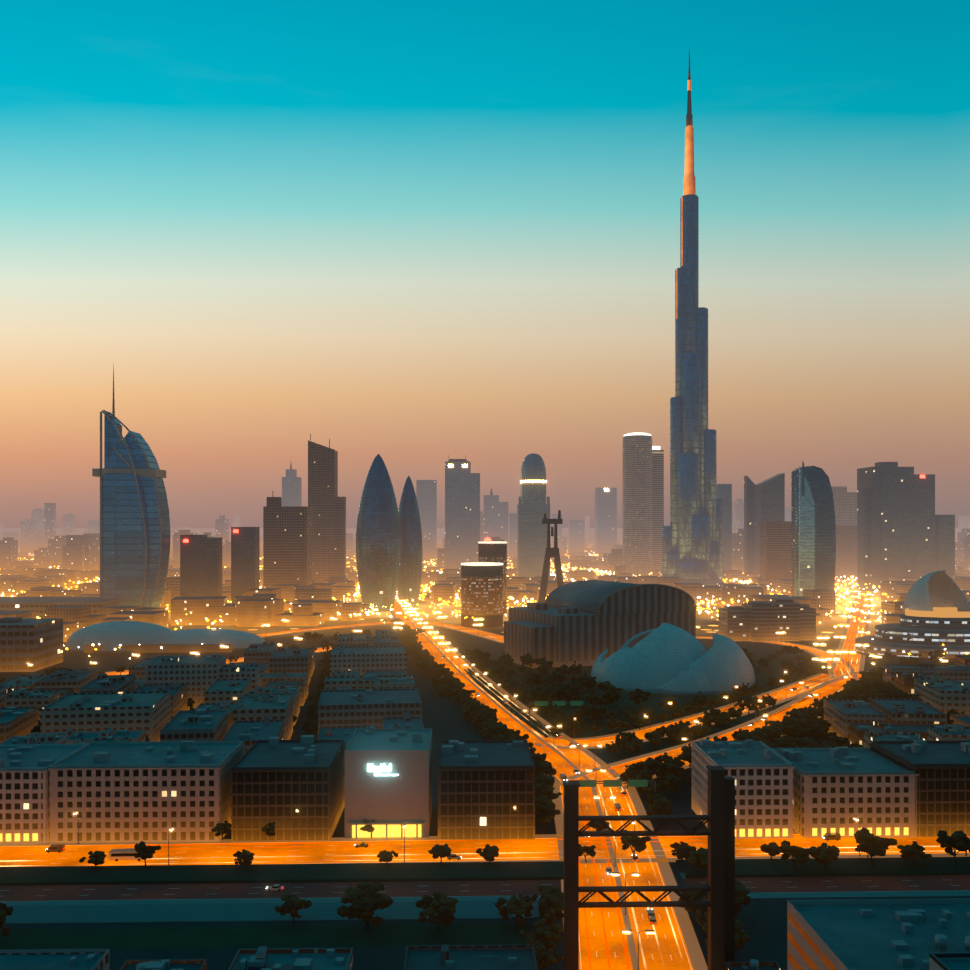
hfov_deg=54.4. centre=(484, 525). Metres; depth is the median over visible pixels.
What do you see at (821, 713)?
tree
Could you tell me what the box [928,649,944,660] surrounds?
tree
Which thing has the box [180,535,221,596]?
tower block
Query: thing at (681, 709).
tree
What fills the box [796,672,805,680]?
tree
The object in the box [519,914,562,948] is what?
tree
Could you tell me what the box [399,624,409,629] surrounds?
tree
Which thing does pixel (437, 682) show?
tree
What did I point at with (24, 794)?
block
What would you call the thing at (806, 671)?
tree
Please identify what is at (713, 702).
tree
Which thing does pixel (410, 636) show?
tree
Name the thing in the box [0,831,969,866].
avenue road
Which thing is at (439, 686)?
tree
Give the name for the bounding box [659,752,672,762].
tree
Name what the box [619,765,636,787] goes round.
tree
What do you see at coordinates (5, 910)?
tree
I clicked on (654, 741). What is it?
tree
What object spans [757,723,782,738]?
tree
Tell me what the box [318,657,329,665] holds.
tree
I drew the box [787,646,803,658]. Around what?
tree
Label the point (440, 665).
tree
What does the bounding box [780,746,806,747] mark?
tree
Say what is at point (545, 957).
tree
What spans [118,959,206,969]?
building roof
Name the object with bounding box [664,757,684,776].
tree
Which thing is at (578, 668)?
tree
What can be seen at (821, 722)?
tree
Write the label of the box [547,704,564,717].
tree
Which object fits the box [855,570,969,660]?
domed building
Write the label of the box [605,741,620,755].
tree
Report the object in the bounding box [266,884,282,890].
vehicle
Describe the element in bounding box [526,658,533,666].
tree
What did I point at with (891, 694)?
tree
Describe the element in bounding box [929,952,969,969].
building
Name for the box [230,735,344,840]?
block
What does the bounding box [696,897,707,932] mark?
tree
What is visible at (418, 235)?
sky
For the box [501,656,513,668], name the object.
tree
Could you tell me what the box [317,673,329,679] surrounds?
tree
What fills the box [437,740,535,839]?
block
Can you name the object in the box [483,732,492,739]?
tree
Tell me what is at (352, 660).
city blocks
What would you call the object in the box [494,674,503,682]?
tree
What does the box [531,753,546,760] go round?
tree
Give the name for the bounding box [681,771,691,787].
tree
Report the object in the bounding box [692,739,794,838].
block
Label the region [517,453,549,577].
bullet dome tower
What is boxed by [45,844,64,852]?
vehicle
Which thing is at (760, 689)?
tree
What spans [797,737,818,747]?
tree
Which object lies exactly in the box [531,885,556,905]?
tree
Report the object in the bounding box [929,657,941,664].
tree
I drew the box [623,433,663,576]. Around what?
round crown tower
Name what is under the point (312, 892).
unlit service road
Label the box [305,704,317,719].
tree
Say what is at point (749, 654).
tree
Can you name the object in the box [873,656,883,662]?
tree
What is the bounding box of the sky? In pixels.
[0,0,969,527]
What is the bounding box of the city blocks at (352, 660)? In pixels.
[0,630,406,743]
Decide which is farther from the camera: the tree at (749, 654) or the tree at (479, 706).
the tree at (749, 654)
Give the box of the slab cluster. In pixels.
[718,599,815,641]
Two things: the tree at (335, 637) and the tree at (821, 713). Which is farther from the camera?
the tree at (335, 637)
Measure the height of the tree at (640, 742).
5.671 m
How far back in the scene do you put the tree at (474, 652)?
709.47 m
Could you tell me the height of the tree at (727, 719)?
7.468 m
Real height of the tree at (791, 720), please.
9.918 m
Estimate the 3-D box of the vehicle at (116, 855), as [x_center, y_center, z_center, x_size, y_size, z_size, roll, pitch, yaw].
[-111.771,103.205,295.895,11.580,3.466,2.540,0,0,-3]
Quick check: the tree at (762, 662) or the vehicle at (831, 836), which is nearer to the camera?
the vehicle at (831, 836)
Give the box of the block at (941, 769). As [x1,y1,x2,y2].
[870,740,969,836]
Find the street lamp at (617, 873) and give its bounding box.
[612,872,639,914]
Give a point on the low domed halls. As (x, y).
(128, 636)
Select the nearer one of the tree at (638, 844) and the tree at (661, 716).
the tree at (638, 844)
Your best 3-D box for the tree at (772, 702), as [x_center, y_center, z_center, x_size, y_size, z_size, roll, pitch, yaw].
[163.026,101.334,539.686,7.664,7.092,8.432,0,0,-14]
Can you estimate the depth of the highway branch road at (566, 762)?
530.45 m
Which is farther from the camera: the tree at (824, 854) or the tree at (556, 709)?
the tree at (556, 709)
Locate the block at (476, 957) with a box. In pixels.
[403,944,537,969]
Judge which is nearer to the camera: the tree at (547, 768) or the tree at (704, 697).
the tree at (547, 768)
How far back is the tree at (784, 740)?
426.41 m
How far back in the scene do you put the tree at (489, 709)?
493.10 m
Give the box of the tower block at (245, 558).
[231,527,259,602]
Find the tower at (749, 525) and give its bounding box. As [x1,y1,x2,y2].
[744,476,754,573]
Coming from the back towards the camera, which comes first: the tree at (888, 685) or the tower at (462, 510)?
the tower at (462, 510)
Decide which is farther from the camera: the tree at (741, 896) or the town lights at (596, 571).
the town lights at (596, 571)
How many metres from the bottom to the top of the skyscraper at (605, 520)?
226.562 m
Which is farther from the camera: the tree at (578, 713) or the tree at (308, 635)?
the tree at (308, 635)
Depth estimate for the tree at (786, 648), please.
745.48 m
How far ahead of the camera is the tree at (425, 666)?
653.67 m
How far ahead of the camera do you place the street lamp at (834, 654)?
704.07 m
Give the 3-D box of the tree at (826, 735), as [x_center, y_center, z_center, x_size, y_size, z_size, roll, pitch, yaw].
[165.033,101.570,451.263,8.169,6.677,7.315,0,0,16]
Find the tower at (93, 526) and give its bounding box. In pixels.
[88,520,99,532]
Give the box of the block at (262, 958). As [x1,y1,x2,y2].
[228,946,352,969]
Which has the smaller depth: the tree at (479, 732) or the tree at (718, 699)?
the tree at (479, 732)
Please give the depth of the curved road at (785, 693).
515.61 m
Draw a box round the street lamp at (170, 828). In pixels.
[168,827,172,864]
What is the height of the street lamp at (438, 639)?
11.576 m
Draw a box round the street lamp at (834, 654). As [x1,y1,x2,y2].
[828,650,840,665]
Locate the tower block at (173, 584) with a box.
[166,577,179,598]
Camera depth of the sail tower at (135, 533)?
1035.52 m
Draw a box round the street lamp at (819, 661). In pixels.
[812,658,826,674]
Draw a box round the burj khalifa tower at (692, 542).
[662,49,723,584]
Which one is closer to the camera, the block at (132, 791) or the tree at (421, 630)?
the block at (132, 791)
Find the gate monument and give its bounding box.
[538,510,563,602]
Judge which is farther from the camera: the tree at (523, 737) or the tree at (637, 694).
the tree at (637, 694)
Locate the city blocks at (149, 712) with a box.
[0,671,414,741]
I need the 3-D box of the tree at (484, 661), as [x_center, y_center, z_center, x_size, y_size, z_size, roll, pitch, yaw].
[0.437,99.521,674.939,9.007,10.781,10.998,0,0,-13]
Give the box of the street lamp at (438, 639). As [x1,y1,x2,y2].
[433,636,443,649]
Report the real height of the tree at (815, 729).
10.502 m
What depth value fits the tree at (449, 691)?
556.39 m
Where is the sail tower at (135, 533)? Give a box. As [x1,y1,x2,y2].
[92,363,170,607]
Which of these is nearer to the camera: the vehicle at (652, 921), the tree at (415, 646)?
the vehicle at (652, 921)
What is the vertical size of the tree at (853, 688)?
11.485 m
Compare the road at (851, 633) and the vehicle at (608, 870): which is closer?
the vehicle at (608, 870)
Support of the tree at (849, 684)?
on the ground at (764, 922)
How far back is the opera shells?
599.87 m
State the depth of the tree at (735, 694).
556.48 m
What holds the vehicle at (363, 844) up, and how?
on the avenue road at (541, 847)
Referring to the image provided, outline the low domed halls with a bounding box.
[64,621,265,652]
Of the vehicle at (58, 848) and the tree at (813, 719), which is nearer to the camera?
the vehicle at (58, 848)
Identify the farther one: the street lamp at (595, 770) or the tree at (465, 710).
the tree at (465, 710)
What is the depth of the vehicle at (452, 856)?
295.56 m
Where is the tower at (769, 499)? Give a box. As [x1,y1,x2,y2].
[755,473,784,573]
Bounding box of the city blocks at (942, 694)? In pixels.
[864,675,969,747]
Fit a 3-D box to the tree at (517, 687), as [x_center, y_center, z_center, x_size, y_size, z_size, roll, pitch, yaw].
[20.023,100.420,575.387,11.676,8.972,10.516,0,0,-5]
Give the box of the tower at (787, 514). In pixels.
[732,508,790,532]
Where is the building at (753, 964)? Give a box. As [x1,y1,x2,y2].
[724,959,781,969]
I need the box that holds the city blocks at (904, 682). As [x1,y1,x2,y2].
[849,655,969,746]
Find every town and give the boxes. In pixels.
[0,499,969,641]
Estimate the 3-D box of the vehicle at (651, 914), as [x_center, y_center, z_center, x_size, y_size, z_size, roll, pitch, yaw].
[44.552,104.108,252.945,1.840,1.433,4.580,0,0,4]
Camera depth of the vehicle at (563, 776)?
386.85 m
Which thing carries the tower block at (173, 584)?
on the ground at (764, 922)
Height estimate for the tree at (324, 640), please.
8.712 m
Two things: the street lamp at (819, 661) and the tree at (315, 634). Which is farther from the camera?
the tree at (315, 634)
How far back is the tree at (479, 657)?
685.86 m
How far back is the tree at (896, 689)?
544.50 m
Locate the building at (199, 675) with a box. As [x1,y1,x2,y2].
[146,654,225,709]
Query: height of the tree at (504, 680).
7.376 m
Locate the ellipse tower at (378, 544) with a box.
[356,454,400,611]
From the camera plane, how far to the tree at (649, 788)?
358.73 m
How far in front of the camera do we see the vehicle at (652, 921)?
247.72 m
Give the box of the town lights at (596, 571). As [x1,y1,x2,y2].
[0,539,967,658]
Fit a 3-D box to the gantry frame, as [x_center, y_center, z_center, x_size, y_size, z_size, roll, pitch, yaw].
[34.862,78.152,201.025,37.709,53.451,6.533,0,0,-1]
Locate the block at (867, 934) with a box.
[787,898,969,969]
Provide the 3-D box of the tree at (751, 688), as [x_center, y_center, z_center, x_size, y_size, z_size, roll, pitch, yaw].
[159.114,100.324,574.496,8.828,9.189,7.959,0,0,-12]
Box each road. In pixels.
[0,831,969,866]
[0,880,561,905]
[105,633,426,674]
[255,620,503,642]
[390,592,623,785]
[533,673,849,748]
[552,784,707,969]
[568,671,868,789]
[680,873,969,898]
[696,636,859,679]
[830,590,873,671]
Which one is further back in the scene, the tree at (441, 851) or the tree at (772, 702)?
the tree at (772, 702)
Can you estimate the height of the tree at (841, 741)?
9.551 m
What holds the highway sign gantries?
on the ground at (764, 922)
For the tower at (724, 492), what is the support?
on the ground at (764, 922)
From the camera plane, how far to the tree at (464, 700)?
530.25 m
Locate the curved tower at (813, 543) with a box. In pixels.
[791,461,835,595]
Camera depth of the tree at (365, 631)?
884.80 m
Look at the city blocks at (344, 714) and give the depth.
454.47 m
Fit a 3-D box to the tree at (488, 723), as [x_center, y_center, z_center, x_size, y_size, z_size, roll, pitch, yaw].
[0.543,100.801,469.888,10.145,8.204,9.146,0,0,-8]
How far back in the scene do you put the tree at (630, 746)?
429.46 m
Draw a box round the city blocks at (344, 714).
[0,636,423,753]
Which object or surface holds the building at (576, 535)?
on the ground at (764, 922)
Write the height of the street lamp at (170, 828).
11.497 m
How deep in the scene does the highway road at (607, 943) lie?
254.38 m
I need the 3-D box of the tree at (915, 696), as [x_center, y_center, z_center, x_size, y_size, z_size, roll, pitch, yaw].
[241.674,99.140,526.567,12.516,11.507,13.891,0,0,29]
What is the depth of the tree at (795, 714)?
486.01 m
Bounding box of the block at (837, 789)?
[771,747,918,837]
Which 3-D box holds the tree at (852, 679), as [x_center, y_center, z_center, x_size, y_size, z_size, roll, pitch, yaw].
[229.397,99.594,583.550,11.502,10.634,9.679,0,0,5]
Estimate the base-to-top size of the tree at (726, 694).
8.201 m
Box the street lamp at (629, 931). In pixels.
[622,929,654,969]
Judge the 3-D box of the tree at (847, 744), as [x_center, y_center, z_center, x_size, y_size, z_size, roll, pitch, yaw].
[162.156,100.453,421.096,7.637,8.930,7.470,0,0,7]
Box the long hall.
[0,597,119,617]
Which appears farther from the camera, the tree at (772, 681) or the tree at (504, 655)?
the tree at (504, 655)
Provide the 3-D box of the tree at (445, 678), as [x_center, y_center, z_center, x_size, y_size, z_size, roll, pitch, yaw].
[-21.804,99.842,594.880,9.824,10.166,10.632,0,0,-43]
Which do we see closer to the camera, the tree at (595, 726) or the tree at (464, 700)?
the tree at (595, 726)
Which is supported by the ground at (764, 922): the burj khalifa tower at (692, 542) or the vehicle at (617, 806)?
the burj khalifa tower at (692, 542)
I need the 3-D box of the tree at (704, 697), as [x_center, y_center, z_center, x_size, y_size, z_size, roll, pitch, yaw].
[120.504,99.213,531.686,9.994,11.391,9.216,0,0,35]
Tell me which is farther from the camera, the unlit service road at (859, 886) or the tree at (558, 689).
the tree at (558, 689)
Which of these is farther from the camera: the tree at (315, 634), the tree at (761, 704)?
the tree at (315, 634)
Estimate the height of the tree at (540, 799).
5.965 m
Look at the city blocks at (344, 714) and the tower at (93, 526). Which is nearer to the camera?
the city blocks at (344, 714)
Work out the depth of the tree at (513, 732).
445.86 m
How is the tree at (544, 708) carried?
on the ground at (764, 922)
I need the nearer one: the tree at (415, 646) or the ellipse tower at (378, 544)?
the tree at (415, 646)
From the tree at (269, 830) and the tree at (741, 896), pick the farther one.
the tree at (269, 830)
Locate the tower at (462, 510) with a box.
[445,459,479,568]
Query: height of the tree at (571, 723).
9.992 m
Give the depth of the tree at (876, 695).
529.84 m
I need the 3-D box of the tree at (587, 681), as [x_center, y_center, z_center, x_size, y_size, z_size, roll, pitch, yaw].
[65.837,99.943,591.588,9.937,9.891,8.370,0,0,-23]
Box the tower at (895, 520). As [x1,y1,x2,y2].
[857,462,934,590]
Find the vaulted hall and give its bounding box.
[504,580,696,667]
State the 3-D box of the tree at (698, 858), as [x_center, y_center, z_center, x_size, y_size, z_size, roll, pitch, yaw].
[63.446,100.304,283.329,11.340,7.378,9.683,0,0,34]
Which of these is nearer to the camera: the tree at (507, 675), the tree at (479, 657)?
the tree at (507, 675)
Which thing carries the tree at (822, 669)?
on the ground at (764, 922)
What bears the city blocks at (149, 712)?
on the ground at (764, 922)
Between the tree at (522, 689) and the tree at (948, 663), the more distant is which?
the tree at (948, 663)
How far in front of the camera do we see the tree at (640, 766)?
379.88 m
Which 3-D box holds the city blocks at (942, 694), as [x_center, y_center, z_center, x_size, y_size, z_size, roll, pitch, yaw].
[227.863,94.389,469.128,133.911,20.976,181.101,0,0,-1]
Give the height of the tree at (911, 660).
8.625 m
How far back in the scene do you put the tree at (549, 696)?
540.50 m
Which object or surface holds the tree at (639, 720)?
on the ground at (764, 922)
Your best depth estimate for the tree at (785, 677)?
618.44 m
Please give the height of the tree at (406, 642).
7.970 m
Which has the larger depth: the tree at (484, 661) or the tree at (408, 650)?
the tree at (408, 650)
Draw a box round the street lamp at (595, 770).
[586,769,605,798]
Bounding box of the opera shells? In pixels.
[591,623,754,694]
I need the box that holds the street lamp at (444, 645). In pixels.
[438,642,449,656]
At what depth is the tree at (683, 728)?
453.13 m
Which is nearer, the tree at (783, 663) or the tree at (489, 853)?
the tree at (489, 853)
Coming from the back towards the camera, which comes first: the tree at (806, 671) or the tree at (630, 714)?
the tree at (806, 671)
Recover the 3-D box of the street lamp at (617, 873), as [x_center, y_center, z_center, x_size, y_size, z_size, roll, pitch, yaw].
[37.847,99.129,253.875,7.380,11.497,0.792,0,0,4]
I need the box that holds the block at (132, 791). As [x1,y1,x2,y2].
[48,741,243,842]
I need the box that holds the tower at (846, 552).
[835,525,856,579]
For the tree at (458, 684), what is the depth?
577.61 m
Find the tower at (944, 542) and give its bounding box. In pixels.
[935,515,954,577]
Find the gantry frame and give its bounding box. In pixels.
[562,766,734,969]
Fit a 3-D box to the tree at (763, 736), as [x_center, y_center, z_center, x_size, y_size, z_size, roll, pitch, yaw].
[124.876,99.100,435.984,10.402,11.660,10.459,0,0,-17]
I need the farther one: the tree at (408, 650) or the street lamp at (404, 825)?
the tree at (408, 650)
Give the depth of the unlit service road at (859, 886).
274.02 m
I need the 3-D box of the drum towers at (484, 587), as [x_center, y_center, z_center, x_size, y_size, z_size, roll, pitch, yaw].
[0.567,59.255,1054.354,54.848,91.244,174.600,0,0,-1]
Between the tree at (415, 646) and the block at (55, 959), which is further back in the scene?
the tree at (415, 646)
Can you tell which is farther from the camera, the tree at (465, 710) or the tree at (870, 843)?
the tree at (465, 710)
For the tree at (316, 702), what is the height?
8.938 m
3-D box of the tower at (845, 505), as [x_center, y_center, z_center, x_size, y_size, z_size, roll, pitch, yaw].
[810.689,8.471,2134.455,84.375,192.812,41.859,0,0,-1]
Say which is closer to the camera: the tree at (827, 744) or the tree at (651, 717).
the tree at (827, 744)
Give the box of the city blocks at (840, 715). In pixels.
[824,663,969,746]
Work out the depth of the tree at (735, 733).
440.79 m
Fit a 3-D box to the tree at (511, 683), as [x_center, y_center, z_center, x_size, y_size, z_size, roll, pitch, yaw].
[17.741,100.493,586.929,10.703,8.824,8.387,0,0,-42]
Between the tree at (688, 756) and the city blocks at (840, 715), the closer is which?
the tree at (688, 756)
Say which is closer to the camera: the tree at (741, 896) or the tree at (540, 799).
the tree at (741, 896)
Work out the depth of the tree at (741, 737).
428.96 m
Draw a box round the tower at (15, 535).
[3,532,18,551]
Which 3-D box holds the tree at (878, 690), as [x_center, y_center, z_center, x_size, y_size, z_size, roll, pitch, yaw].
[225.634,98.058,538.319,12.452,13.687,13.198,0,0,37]
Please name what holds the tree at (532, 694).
on the ground at (764, 922)
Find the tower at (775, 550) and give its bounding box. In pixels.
[760,521,790,579]
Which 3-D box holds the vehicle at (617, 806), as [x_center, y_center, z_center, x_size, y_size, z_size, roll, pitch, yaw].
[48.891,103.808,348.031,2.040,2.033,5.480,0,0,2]
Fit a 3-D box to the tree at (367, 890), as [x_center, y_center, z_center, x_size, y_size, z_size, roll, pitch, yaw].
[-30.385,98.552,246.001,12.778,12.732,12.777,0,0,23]
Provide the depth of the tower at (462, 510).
1993.44 m
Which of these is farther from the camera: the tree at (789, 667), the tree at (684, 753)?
the tree at (789, 667)
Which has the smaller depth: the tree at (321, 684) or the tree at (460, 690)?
the tree at (460, 690)
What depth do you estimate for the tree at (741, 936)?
226.62 m
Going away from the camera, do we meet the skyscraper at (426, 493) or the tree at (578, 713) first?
the tree at (578, 713)
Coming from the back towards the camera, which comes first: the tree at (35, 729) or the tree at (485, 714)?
the tree at (485, 714)
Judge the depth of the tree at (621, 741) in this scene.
433.56 m
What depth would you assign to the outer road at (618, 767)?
475.49 m
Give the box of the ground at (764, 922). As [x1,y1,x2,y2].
[0,528,969,969]
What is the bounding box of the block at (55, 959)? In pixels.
[0,948,109,969]
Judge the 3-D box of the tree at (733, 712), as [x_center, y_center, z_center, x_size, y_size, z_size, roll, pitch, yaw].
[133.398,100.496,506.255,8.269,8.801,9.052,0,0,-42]
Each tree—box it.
[0,903,12,935]
[30,725,39,732]
[44,667,59,673]
[79,851,106,868]
[115,666,125,674]
[134,841,160,867]
[187,698,194,709]
[211,820,230,839]
[229,655,238,661]
[233,849,254,869]
[261,822,274,835]
[274,894,311,925]
[301,632,314,639]
[301,720,317,734]
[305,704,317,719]
[308,708,317,720]
[309,692,320,700]
[310,698,318,705]
[311,632,323,642]
[316,682,324,687]
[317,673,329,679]
[318,637,329,643]
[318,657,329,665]
[321,642,329,649]
[322,663,329,668]
[323,650,330,657]
[323,668,329,673]
[330,632,338,643]
[337,881,391,928]
[339,896,393,931]
[360,819,374,831]
[362,629,370,633]
[377,850,397,866]
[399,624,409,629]
[402,638,409,645]
[403,632,417,639]
[403,645,411,655]
[407,643,419,658]
[415,653,428,659]
[416,891,458,931]
[417,627,425,634]
[417,658,428,666]
[421,663,428,676]
[424,664,437,674]
[428,843,451,862]
[431,663,444,671]
[432,678,447,686]
[435,668,453,676]
[435,684,447,691]
[439,685,455,702]
[442,676,459,683]
[449,680,464,689]
[452,693,464,707]
[455,687,475,697]
[460,694,480,705]
[461,705,471,720]
[462,700,477,706]
[467,709,477,720]
[469,648,483,664]
[469,702,488,712]
[470,715,481,727]
[475,652,490,669]
[475,709,496,723]
[476,727,485,739]
[476,844,498,863]
[477,720,492,730]
[478,706,497,718]
[479,658,492,668]
[482,724,507,737]
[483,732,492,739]
[486,717,502,724]
[489,666,504,674]
[491,729,507,739]
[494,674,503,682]
[494,894,533,926]
[498,651,511,666]
[499,673,511,681]
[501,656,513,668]
[502,677,514,686]
[505,680,518,691]
[506,729,520,738]
[509,683,526,697]
[515,733,532,747]
[517,663,527,674]
[517,685,527,699]
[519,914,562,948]
[520,653,534,666]
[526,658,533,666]
[527,689,544,708]
[528,743,535,753]
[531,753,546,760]
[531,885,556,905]
[533,657,545,665]
[533,756,548,772]
[534,762,556,774]
[534,940,562,969]
[535,773,551,777]
[535,776,554,788]
[535,781,561,799]
[535,795,551,803]
[535,799,555,811]
[535,801,560,831]
[538,887,562,925]
[539,660,552,667]
[539,702,553,711]
[543,690,556,702]
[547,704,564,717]
[549,725,562,737]
[552,667,568,675]
[552,683,571,700]
[553,711,564,727]
[560,664,573,675]
[560,714,578,726]
[563,689,580,706]
[565,718,585,737]
[569,661,582,674]
[572,709,587,718]
[579,844,595,861]
[582,677,595,691]
[584,692,593,703]
[586,721,602,736]
[589,821,609,830]
[592,694,610,705]
[597,681,613,690]
[602,687,620,709]
[604,713,620,733]
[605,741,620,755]
[610,686,622,692]
[615,732,633,752]
[618,732,634,740]
[619,720,632,731]
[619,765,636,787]
[620,836,650,860]
[625,741,641,755]
[627,712,644,726]
[628,760,654,774]
[629,688,650,706]
[631,713,650,728]
[631,738,643,750]
[631,769,654,791]
[636,779,660,796]
[638,708,654,714]
[643,711,656,725]
[644,730,662,739]
[644,794,672,823]
[647,734,661,748]
[647,756,671,776]
[655,725,667,739]
[656,712,667,722]
[656,772,681,797]
[659,699,677,709]
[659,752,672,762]
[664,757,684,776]
[666,727,682,742]
[666,728,681,743]
[667,707,679,720]
[670,841,691,861]
[672,720,693,742]
[673,755,684,766]
[674,705,687,717]
[676,846,707,872]
[678,884,706,921]
[679,743,690,766]
[681,746,691,762]
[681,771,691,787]
[683,701,698,715]
[689,691,708,711]
[689,723,701,739]
[692,698,709,711]
[695,724,710,736]
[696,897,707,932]
[697,710,717,725]
[705,919,750,950]
[706,879,750,916]
[709,696,717,706]
[709,709,725,716]
[712,696,725,707]
[713,714,724,726]
[713,736,727,740]
[719,691,734,704]
[720,712,734,726]
[724,705,742,720]
[729,688,740,702]
[731,728,748,739]
[736,683,750,699]
[736,694,758,714]
[736,729,762,741]
[745,683,753,695]
[746,652,753,657]
[747,698,766,714]
[749,728,764,735]
[751,684,763,693]
[751,727,767,740]
[754,666,760,674]
[757,658,768,669]
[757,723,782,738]
[760,842,780,858]
[763,740,777,747]
[764,696,775,708]
[765,720,784,726]
[766,736,777,743]
[767,654,776,660]
[767,677,780,688]
[775,735,801,747]
[777,722,789,735]
[779,672,791,684]
[779,840,815,870]
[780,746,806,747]
[781,646,788,657]
[781,661,793,667]
[782,664,796,677]
[782,715,801,725]
[785,711,803,718]
[785,720,804,738]
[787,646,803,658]
[790,707,815,716]
[795,654,803,660]
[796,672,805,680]
[797,657,813,666]
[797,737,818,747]
[798,709,814,719]
[799,664,814,678]
[803,721,824,741]
[808,663,819,675]
[808,714,817,722]
[810,842,839,868]
[812,698,823,709]
[816,719,830,736]
[817,663,825,673]
[818,705,823,715]
[819,740,838,747]
[821,731,837,740]
[829,736,849,746]
[834,693,852,698]
[842,740,854,747]
[843,680,860,687]
[846,678,863,682]
[846,684,862,694]
[848,743,863,747]
[852,692,861,698]
[854,827,897,868]
[858,680,879,692]
[859,670,876,676]
[860,693,885,701]
[863,675,875,682]
[868,686,890,697]
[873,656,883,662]
[876,668,882,677]
[881,681,894,688]
[884,652,895,659]
[886,686,907,693]
[887,690,894,697]
[892,691,912,697]
[897,841,931,865]
[899,656,908,664]
[904,657,918,664]
[906,694,921,700]
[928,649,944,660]
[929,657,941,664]
[936,830,969,866]
[941,662,953,664]
[947,709,959,719]
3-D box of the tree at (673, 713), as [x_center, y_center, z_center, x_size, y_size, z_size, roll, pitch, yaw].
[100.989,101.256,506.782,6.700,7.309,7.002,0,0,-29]
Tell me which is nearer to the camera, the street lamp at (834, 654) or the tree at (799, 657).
the street lamp at (834, 654)
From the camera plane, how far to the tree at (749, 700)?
519.93 m
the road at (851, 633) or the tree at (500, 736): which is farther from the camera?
the road at (851, 633)
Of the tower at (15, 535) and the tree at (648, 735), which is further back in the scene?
the tower at (15, 535)
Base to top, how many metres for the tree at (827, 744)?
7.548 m
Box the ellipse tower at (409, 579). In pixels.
[397,476,422,607]
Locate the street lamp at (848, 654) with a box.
[842,650,855,665]
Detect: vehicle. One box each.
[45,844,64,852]
[109,848,142,861]
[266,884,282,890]
[354,842,368,847]
[447,854,461,859]
[560,774,567,779]
[606,867,611,874]
[614,803,620,810]
[648,911,654,918]
[648,917,656,924]
[822,833,840,840]
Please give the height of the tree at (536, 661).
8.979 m
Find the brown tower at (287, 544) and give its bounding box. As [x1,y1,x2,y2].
[263,497,311,587]
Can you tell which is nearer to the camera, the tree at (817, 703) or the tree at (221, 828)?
the tree at (221, 828)
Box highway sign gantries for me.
[529,701,655,796]
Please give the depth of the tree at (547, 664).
669.58 m
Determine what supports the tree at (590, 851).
on the highway road at (607, 943)
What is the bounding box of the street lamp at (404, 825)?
[403,823,405,862]
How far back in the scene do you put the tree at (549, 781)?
362.54 m
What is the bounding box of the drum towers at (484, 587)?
[461,537,506,627]
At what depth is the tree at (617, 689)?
577.70 m
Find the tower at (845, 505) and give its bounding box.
[831,486,856,524]
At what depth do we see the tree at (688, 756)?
397.94 m
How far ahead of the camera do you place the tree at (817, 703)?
514.97 m
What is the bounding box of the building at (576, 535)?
[552,514,584,554]
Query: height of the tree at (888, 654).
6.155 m
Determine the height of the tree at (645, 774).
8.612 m
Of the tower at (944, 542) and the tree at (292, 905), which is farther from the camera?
the tower at (944, 542)
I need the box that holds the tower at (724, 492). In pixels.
[716,484,731,569]
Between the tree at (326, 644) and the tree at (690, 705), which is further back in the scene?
the tree at (326, 644)
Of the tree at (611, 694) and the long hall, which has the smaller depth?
the tree at (611, 694)
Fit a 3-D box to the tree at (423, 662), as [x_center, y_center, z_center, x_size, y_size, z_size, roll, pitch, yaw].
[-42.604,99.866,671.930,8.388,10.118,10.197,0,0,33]
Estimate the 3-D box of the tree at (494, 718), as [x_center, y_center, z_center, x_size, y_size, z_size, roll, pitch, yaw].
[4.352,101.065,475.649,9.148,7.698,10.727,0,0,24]
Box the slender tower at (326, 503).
[308,434,345,582]
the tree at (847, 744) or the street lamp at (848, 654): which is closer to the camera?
the tree at (847, 744)
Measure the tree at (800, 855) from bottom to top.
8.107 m
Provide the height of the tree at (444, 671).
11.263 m
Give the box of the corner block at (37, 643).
[0,617,62,671]
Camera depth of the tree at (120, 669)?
656.69 m
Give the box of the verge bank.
[0,857,969,885]
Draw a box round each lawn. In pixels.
[0,923,531,949]
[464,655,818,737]
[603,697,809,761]
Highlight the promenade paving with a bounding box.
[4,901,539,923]
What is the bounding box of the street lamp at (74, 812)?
[73,810,78,843]
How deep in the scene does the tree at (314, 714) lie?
498.44 m
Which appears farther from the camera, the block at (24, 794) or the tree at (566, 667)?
the tree at (566, 667)
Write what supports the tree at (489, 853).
on the verge bank
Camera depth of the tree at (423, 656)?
697.85 m
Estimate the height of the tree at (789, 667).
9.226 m
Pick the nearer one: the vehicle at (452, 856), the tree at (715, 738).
the vehicle at (452, 856)
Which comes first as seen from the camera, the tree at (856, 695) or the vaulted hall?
the tree at (856, 695)
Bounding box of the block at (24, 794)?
[0,744,85,842]
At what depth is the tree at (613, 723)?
471.32 m
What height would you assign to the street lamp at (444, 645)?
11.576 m

